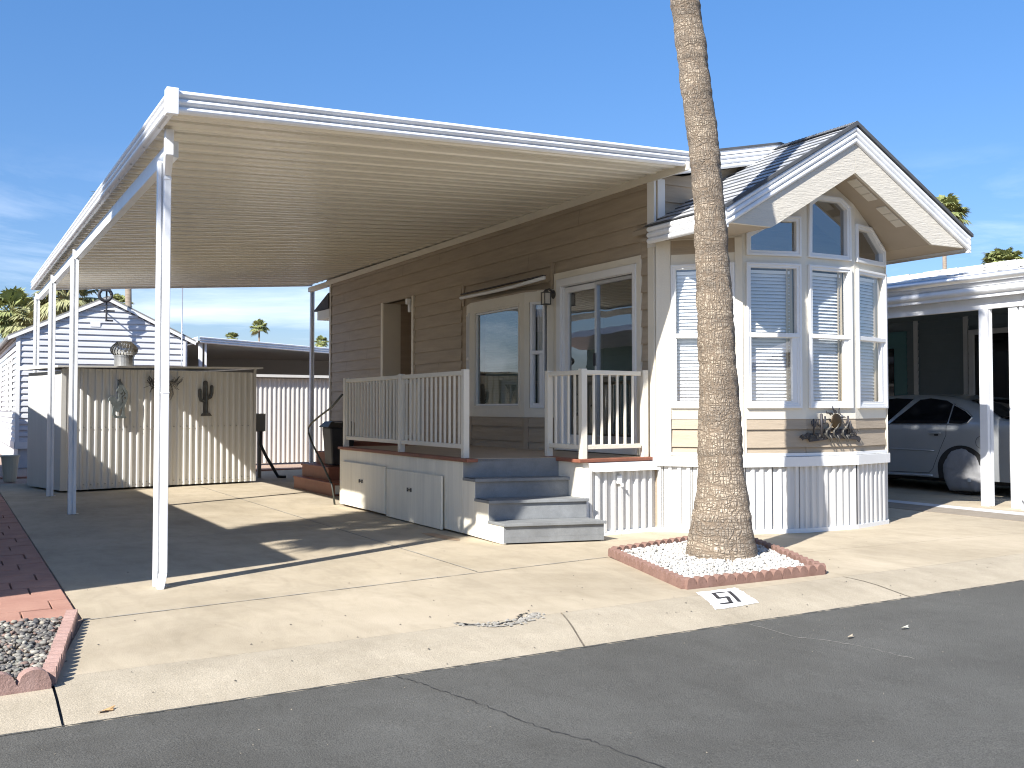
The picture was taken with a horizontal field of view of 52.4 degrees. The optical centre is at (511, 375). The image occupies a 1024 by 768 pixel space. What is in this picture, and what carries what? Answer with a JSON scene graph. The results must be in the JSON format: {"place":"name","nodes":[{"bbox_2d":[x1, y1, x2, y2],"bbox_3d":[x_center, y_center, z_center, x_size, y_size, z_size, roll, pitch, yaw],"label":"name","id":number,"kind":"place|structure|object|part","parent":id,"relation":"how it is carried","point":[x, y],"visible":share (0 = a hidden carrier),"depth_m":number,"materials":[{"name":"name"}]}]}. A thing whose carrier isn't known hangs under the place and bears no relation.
{"place":"outdoors","nodes":[
{"label":"outdoors","id":0,"kind":"place"},
{"bbox_2d":[0,633,47,679],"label":"bed soil","id":1,"kind":"structure","parent":0,"point":[17,648],"depth_m":5.34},
{"bbox_2d":[0,616,62,680],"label":"river rock","id":2,"kind":"object","parent":1,"relation":"on","point":[33,639],"visible":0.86,"depth_m":5.38,"materials":[{"name":"gravel"}]},
{"bbox_2d":[42,646,65,685],"bbox_3d":[-2.174,1.373,4.939,0.062,0.080,0.503,-2,-1,-19],"label":"edging block","id":3,"kind":"object","parent":1,"relation":"on","point":[53,664],"depth_m":4.88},
{"bbox_2d":[51,626,70,653],"bbox_3d":[-2.343,1.389,5.414,0.062,0.080,0.503,1,-2,-19],"label":"edging block","id":4,"kind":"object","parent":1,"relation":"on","point":[62,637],"depth_m":5.40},
{"bbox_2d":[60,609,77,638],"bbox_3d":[-2.507,1.404,5.895,0.062,0.080,0.503,-1,-1,-19],"label":"edging block","id":5,"kind":"object","parent":1,"relation":"on","point":[70,617],"depth_m":5.85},
{"bbox_2d":[0,495,72,624],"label":"paver path","id":6,"kind":"structure","parent":0,"point":[30,588],"depth_m":7.37,"materials":[{"name":"red brick"}]},
{"bbox_2d":[0,467,301,478],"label":"paver walk","id":7,"kind":"structure","parent":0,"point":[262,469],"depth_m":20.94,"materials":[{"name":"red concrete"}]},
{"bbox_2d":[0,454,315,645],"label":"gravel yard","id":8,"kind":"structure","parent":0,"point":[21,471],"depth_m":20.04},
{"bbox_2d":[0,455,19,481],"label":"bucket","id":9,"kind":"object","parent":8,"relation":"on","point":[9,466],"visible":1,"depth_m":17.55,"materials":[{"name":"beige plastic"}]},
{"bbox_2d":[0,286,33,370],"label":"palm tree","id":10,"kind":"object","parent":8,"relation":"on","point":[17,297],"visible":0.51,"depth_m":54.28,"materials":[{"name":"green plant"}]},
{"bbox_2d":[3,299,45,333],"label":"palm tree","id":11,"kind":"object","parent":8,"relation":"on","point":[20,318],"visible":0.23,"depth_m":51.32,"materials":[{"name":"green plant"}]},
{"bbox_2d":[23,289,101,324],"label":"palm tree","id":12,"kind":"object","parent":8,"relation":"on","point":[63,302],"visible":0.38,"depth_m":49.65,"materials":[{"name":"green plant"}]},
{"bbox_2d":[0,296,195,467],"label":"white mobile home","id":13,"kind":"object","parent":8,"relation":"on","point":[99,336],"visible":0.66,"depth_m":22.51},
{"bbox_2d":[0,366,1,409],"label":"window","id":14,"kind":"structure","parent":13,"relation":"in","point":[0,366],"depth_m":27.09,"materials":[{"name":"white plastic"}]},
{"bbox_2d":[5,361,8,409],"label":"window","id":15,"kind":"structure","parent":13,"relation":"in","point":[7,363],"depth_m":24.26,"materials":[{"name":"white plastic"}]},
{"bbox_2d":[8,358,12,409],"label":"window","id":16,"kind":"structure","parent":13,"relation":"in","point":[10,360],"depth_m":22.85,"materials":[{"name":"white plastic"}]},
{"bbox_2d":[97,289,114,321],"bbox_3d":[-8.680,-1.605,22.362,0.297,0.900,0.458,0,-2,0],"label":"tv antenna","id":17,"kind":"object","parent":13,"relation":"attached to","point":[107,299],"visible":0.93,"depth_m":22.25,"materials":[{"name":"black paint"}]},
{"bbox_2d":[90,191,131,307],"bbox_3d":[-12.846,-2.083,34.839,2.930,8.842,3.175,1,-2,-29],"label":"palm tree","id":18,"kind":"object","parent":8,"relation":"on","point":[128,297],"visible":0.01,"depth_m":34.90,"materials":[{"name":"brown plant"}]},
{"bbox_2d":[113,293,133,303],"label":"palm tree","id":19,"kind":"object","parent":8,"relation":"on","point":[119,297],"visible":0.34,"depth_m":69.65,"materials":[{"name":"green plant"}]},
{"bbox_2d":[181,288,182,365],"bbox_3d":[-7.367,-0.077,23.214,0.026,4.100,0.026,1,-2,-29],"label":"flag pole","id":20,"kind":"object","parent":8,"relation":"on","point":[182,328],"depth_m":23.24,"materials":[{"name":"metal"}]},
{"bbox_2d":[226,332,238,339],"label":"palm tree","id":21,"kind":"object","parent":8,"relation":"on","point":[233,335],"visible":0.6,"depth_m":169.56,"materials":[{"name":"green plant"}]},
{"bbox_2d":[187,336,328,375],"bbox_3d":[-7.176,0.829,33.837,7.413,2.950,16.901,-1,-2,25],"label":"carport","id":22,"kind":"object","parent":8,"relation":"on","point":[279,359],"visible":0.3,"depth_m":32.12,"materials":[{"name":"white metal"}]},
{"bbox_2d":[250,319,268,341],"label":"palm tree","id":23,"kind":"object","parent":8,"relation":"on","point":[259,325],"visible":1,"depth_m":149.86,"materials":[{"name":"green plant"}]},
{"bbox_2d":[256,374,328,462],"bbox_3d":[-4.686,0.978,23.687,4.572,1.960,0.420,1,-2,-34],"label":"corrugated fence","id":24,"kind":"object","parent":8,"relation":"on","point":[282,402],"visible":0.2,"depth_m":23.36,"materials":[{"name":"beige metal"}]},
{"bbox_2d":[314,335,328,347],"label":"palm tree","id":25,"kind":"object","parent":8,"relation":"on","point":[323,342],"visible":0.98,"depth_m":179.34,"materials":[{"name":"green plant"}]},
{"bbox_2d":[0,580,1023,767],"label":"road","id":26,"kind":"structure","parent":0,"point":[938,682],"depth_m":4.41,"materials":[{"name":"grey asphalt"}]},
{"bbox_2d":[0,543,1023,735],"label":"curb","id":27,"kind":"structure","parent":26,"relation":"on","point":[69,700],"depth_m":5.50,"materials":[{"name":"concrete"}]},
{"bbox_2d":[0,667,50,695],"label":"edging block","id":28,"kind":"object","parent":27,"relation":"on","point":[29,679],"depth_m":4.60,"materials":[{"name":"red concrete"}]},
{"bbox_2d":[696,587,758,609],"bbox_3d":[1.423,1.470,6.882,0.349,0.022,0.672,0,-2,-4],"label":"house number","id":29,"kind":"object","parent":27,"relation":"on","point":[725,598],"visible":1,"depth_m":6.85,"materials":[{"name":"white paint"}]},
{"bbox_2d":[0,469,1023,676],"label":"driveway","id":30,"kind":"structure","parent":0,"point":[265,560],"depth_m":8.37,"materials":[{"name":"concrete"}]},
{"bbox_2d":[20,341,262,490],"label":"shed","id":31,"kind":"structure","parent":30,"relation":"on","point":[218,445],"depth_m":16.20,"materials":[{"name":"beige metal"}]},
{"bbox_2d":[108,379,127,417],"bbox_3d":[-6.000,0.351,15.850,0.302,0.602,0.025,2,-2,-42],"label":"coyote ornament","id":32,"kind":"object","parent":31,"relation":"attached to","point":[118,404],"visible":1,"depth_m":15.86,"materials":[{"name":"grey metal"}]},
{"bbox_2d":[144,376,182,399],"bbox_3d":[-5.465,0.197,16.335,0.637,0.382,0.148,1,-2,-31],"label":"skull ornament","id":33,"kind":"object","parent":31,"relation":"attached to","point":[170,382],"visible":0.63,"depth_m":16.42,"materials":[{"name":"black metal"}]},
{"bbox_2d":[198,381,213,415],"bbox_3d":[-4.949,0.368,16.837,0.257,0.574,0.050,2,-2,-42],"label":"cactus ornament","id":34,"kind":"object","parent":31,"relation":"attached to","point":[205,399],"visible":1,"depth_m":16.83,"materials":[{"name":"grey metal"}]},
{"bbox_2d":[256,413,285,477],"bbox_3d":[-4.328,1.256,18.527,0.593,1.157,0.245,0,-2,4],"label":"utility box","id":35,"kind":"object","parent":30,"relation":"on","point":[260,423],"visible":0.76,"depth_m":18.51,"materials":[{"name":"grey metal"}]},
{"bbox_2d":[308,394,342,504],"bbox_3d":[-2.472,0.964,13.754,0.055,1.435,1.336,1,-2,-30],"label":"handrail","id":36,"kind":"object","parent":30,"relation":"on","point":[323,413],"visible":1,"depth_m":13.71,"materials":[{"name":"metal"}]},
{"bbox_2d":[293,440,407,495],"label":"entry steps","id":37,"kind":"structure","parent":30,"relation":"on","point":[313,477],"depth_m":15.66,"materials":[{"name":"red paint"}]},
{"bbox_2d":[319,421,354,464],"bbox_3d":[-2.597,1.011,15.595,0.476,0.650,0.465,1,-2,-29],"label":"waste bin","id":38,"kind":"object","parent":37,"relation":"on","point":[333,435],"visible":0.54,"depth_m":15.41,"materials":[{"name":"black plastic"}]},
{"bbox_2d":[31,86,689,589],"bbox_3d":[-3.106,-0.245,13.771,5.260,3.847,13.404,1,-2,-29],"label":"carport","id":39,"kind":"object","parent":30,"relation":"on","point":[201,190],"visible":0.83,"depth_m":10.15,"materials":[{"name":"metal"}]},
{"bbox_2d":[338,369,661,543],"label":"deck","id":40,"kind":"structure","parent":30,"relation":"on","point":[464,486],"depth_m":10.49,"materials":[{"name":"beige paint"}]},
{"bbox_2d":[341,461,385,513],"bbox_3d":[-1.817,1.343,12.632,0.036,0.542,1.490,1,-2,-29],"label":"storage door","id":41,"kind":"structure","parent":40,"relation":"in","point":[363,485],"depth_m":12.56,"materials":[{"name":"beige paint"}]},
{"bbox_2d":[386,469,442,529],"bbox_3d":[-1.078,1.318,11.264,0.036,0.543,1.520,1,-2,-28],"label":"storage door","id":42,"kind":"structure","parent":40,"relation":"in","point":[414,497],"depth_m":11.18,"materials":[{"name":"beige paint"}]},
{"bbox_2d":[608,548,634,565],"bbox_3d":[0.896,1.486,8.525,0.062,0.086,0.547,-1,-1,-12],"label":"edging block","id":43,"kind":"object","parent":30,"relation":"on","point":[619,555],"depth_m":8.50,"materials":[{"name":"red concrete"}]},
{"bbox_2d":[611,541,658,550],"bbox_3d":[1.062,1.498,9.005,0.596,0.086,0.062,2,-3,-44],"label":"edging block","id":44,"kind":"object","parent":30,"relation":"on","point":[635,545],"depth_m":9.00,"materials":[{"name":"red concrete"}]},
{"bbox_2d":[314,121,973,533],"bbox_3d":[0.465,-0.332,15.699,3.592,4.141,12.338,1,-2,-29],"label":"park model home","id":45,"kind":"object","parent":30,"relation":"on","point":[824,227],"visible":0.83,"depth_m":10.96,"materials":[{"name":"beige"}]},
{"bbox_2d":[466,313,468,368],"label":"window","id":46,"kind":"structure","parent":45,"relation":"in","point":[467,316],"depth_m":14.35,"materials":[{"name":"white plastic"}]},
{"bbox_2d":[474,304,519,407],"bbox_3d":[-0.140,-0.225,13.343,0.162,1.280,1.250,1,-2,-29],"label":"window","id":47,"kind":"structure","parent":45,"relation":"in","point":[502,399],"depth_m":13.46,"materials":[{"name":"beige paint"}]},
{"bbox_2d":[530,301,546,407],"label":"window","id":48,"kind":"structure","parent":45,"relation":"in","point":[541,309],"depth_m":12.57,"materials":[{"name":"white plastic"}]},
{"bbox_2d":[554,255,642,455],"bbox_3d":[0.962,-0.187,11.611,0.130,2.087,1.757,1,-2,-29],"label":"sliding door","id":49,"kind":"structure","parent":45,"relation":"in","point":[622,312],"depth_m":11.46,"materials":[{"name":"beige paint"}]},
{"bbox_2d":[670,262,734,407],"bbox_3d":[1.932,-0.397,10.511,0.640,1.456,0.125,-1,-2,18],"label":"window","id":50,"kind":"structure","parent":45,"relation":"in","point":[688,392],"depth_m":10.58,"materials":[{"name":"white plastic"}]},
{"bbox_2d":[746,216,801,256],"bbox_3d":[2.622,-1.403,10.473,0.599,0.407,0.073,0,-2,-13],"label":"window","id":51,"kind":"structure","parent":45,"relation":"in","point":[796,220],"depth_m":10.48,"materials":[{"name":"white plastic"}]},
{"bbox_2d":[746,262,802,407],"bbox_3d":[2.613,-0.373,10.463,0.598,1.506,0.125,0,-2,-13],"label":"window","id":52,"kind":"structure","parent":45,"relation":"in","point":[766,381],"depth_m":10.48,"materials":[{"name":"white plastic"}]},
{"bbox_2d":[808,195,851,260],"bbox_3d":[3.252,-1.517,10.712,0.596,0.650,0.073,1,-2,-29],"label":"window","id":53,"kind":"structure","parent":45,"relation":"in","point":[847,230],"depth_m":10.76,"materials":[{"name":"white plastic"}]},
{"bbox_2d":[800,405,860,442],"bbox_3d":[3.253,0.496,10.589,0.848,0.381,0.047,1,-2,-29],"label":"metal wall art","id":54,"kind":"object","parent":45,"relation":"attached to","point":[846,432],"visible":1,"depth_m":10.59,"materials":[{"name":"brown metal"}]},
{"bbox_2d":[808,264,853,407],"bbox_3d":[3.241,-0.366,10.698,0.598,1.506,0.125,1,-2,-29],"label":"window","id":55,"kind":"structure","parent":45,"relation":"in","point":[842,355],"depth_m":10.75,"materials":[{"name":"white plastic"}]},
{"bbox_2d":[855,224,885,267],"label":"window","id":56,"kind":"structure","parent":45,"relation":"in","point":[869,231],"depth_m":11.13,"materials":[{"name":"white plastic"}]},
{"bbox_2d":[856,269,887,407],"bbox_3d":[3.799,-0.353,11.108,0.634,1.506,0.125,2,-2,-44],"label":"window","id":57,"kind":"structure","parent":45,"relation":"in","point":[878,370],"depth_m":11.21,"materials":[{"name":"white plastic"}]},
{"bbox_2d":[871,286,888,407],"bbox_3d":[4.132,-0.360,11.707,0.125,1.456,0.640,0,-2,15],"label":"window","id":58,"kind":"structure","parent":45,"relation":"in","point":[872,286],"depth_m":11.39,"materials":[{"name":"white plastic"}]},
{"bbox_2d":[629,557,659,575],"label":"edging block","id":59,"kind":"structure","parent":30,"relation":"on","point":[642,565],"depth_m":7.96,"materials":[{"name":"red concrete"}]},
{"bbox_2d":[653,567,685,588],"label":"edging block","id":60,"kind":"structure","parent":30,"relation":"on","point":[677,580],"depth_m":7.40,"materials":[{"name":"red concrete"}]},
{"bbox_2d":[655,536,687,544],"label":"edging block","id":61,"kind":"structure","parent":30,"relation":"on","point":[676,539],"depth_m":9.35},
{"bbox_2d":[685,573,735,589],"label":"edging block","id":62,"kind":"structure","parent":30,"relation":"on","point":[707,581],"depth_m":7.27,"materials":[{"name":"red concrete"}]},
{"bbox_2d":[733,569,781,583],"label":"edging block","id":63,"kind":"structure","parent":30,"relation":"on","point":[744,577],"depth_m":7.48,"materials":[{"name":"red concrete"}]},
{"bbox_2d":[755,538,774,548],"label":"edging block","id":64,"kind":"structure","parent":30,"relation":"on","point":[765,544],"depth_m":9.18,"materials":[{"name":"red concrete"}]},
{"bbox_2d":[770,545,798,558],"bbox_3d":[2.267,1.486,8.668,0.062,0.086,0.551,1,-2,-5],"label":"edging block","id":65,"kind":"object","parent":30,"relation":"on","point":[782,550],"depth_m":8.64,"materials":[{"name":"red concrete"}]},
{"bbox_2d":[778,564,824,578],"bbox_3d":[2.147,1.457,7.732,0.436,0.086,0.062,1,-4,-30],"label":"edging block","id":66,"kind":"object","parent":30,"relation":"on","point":[798,571],"depth_m":7.70,"materials":[{"name":"red concrete"}]},
{"bbox_2d":[792,555,825,573],"bbox_3d":[2.310,1.471,8.113,0.062,0.086,0.552,3,-2,-6],"label":"edging block","id":67,"kind":"object","parent":30,"relation":"on","point":[804,560],"depth_m":8.10,"materials":[{"name":"red concrete"}]},
{"bbox_2d":[888,393,1010,493],"bbox_3d":[6.633,1.025,16.531,1.910,1.470,5.140,1,-2,-29],"label":"parked sedan","id":68,"kind":"object","parent":30,"relation":"on","point":[933,437],"visible":0.5,"depth_m":15.33,"materials":[{"name":"silver metal"}]},
{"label":"rear window","id":69,"kind":"part","parent":68,"relation":"part of","materials":[{"name":"black glass"}]},
{"bbox_2d":[887,259,1023,509],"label":"slate mobile home","id":70,"kind":"object","parent":30,"relation":"on","point":[959,330],"visible":0.18,"depth_m":14.32,"materials":[{"name":"white metal"}]},
{"bbox_2d":[888,331,907,395],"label":"window","id":71,"kind":"structure","parent":70,"relation":"in","point":[897,346],"depth_m":20.15,"materials":[{"name":"glass"}]},
{"bbox_2d":[888,502,1023,521],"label":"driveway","id":72,"kind":"structure","parent":30,"relation":"on","point":[992,515],"depth_m":12.52,"materials":[{"name":"beige concrete"}]},
{"bbox_2d":[888,499,1023,514],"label":"pale paver band","id":73,"kind":"object","parent":30,"relation":"on","point":[960,507],"visible":0.29,"depth_m":13.01,"materials":[{"name":"white concrete"}]},
{"bbox_2d":[0,0,1023,393],"label":"sky","id":74,"kind":"structure","parent":0,"point":[939,84],"materials":[{"name":"blue"}]},
{"label":"ground","id":75,"kind":"structure","parent":0,"visible":0},
{"bbox_2d":[936,193,971,269],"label":"palm tree","id":76,"kind":"object","parent":75,"relation":"on","point":[950,202],"visible":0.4,"depth_m":64.30,"materials":[{"name":"green plant"}]},
{"bbox_2d":[980,246,1023,264],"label":"palm tree","id":77,"kind":"object","parent":75,"relation":"on","point":[998,255],"visible":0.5,"depth_m":79.33,"materials":[{"name":"green plant"}]},
{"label":"planter soil","id":78,"kind":"structure","parent":0,"visible":0},
{"bbox_2d":[621,540,804,577],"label":"white gravel","id":79,"kind":"structure","parent":78,"relation":"on","point":[672,557],"depth_m":8.18,"materials":[{"name":"white gravel"}]},
{"bbox_2d":[670,0,757,561],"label":"palm tree","id":80,"kind":"object","parent":79,"relation":"in","point":[721,523],"visible":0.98,"depth_m":8.48,"materials":[{"name":"brown plant"}]}
]}

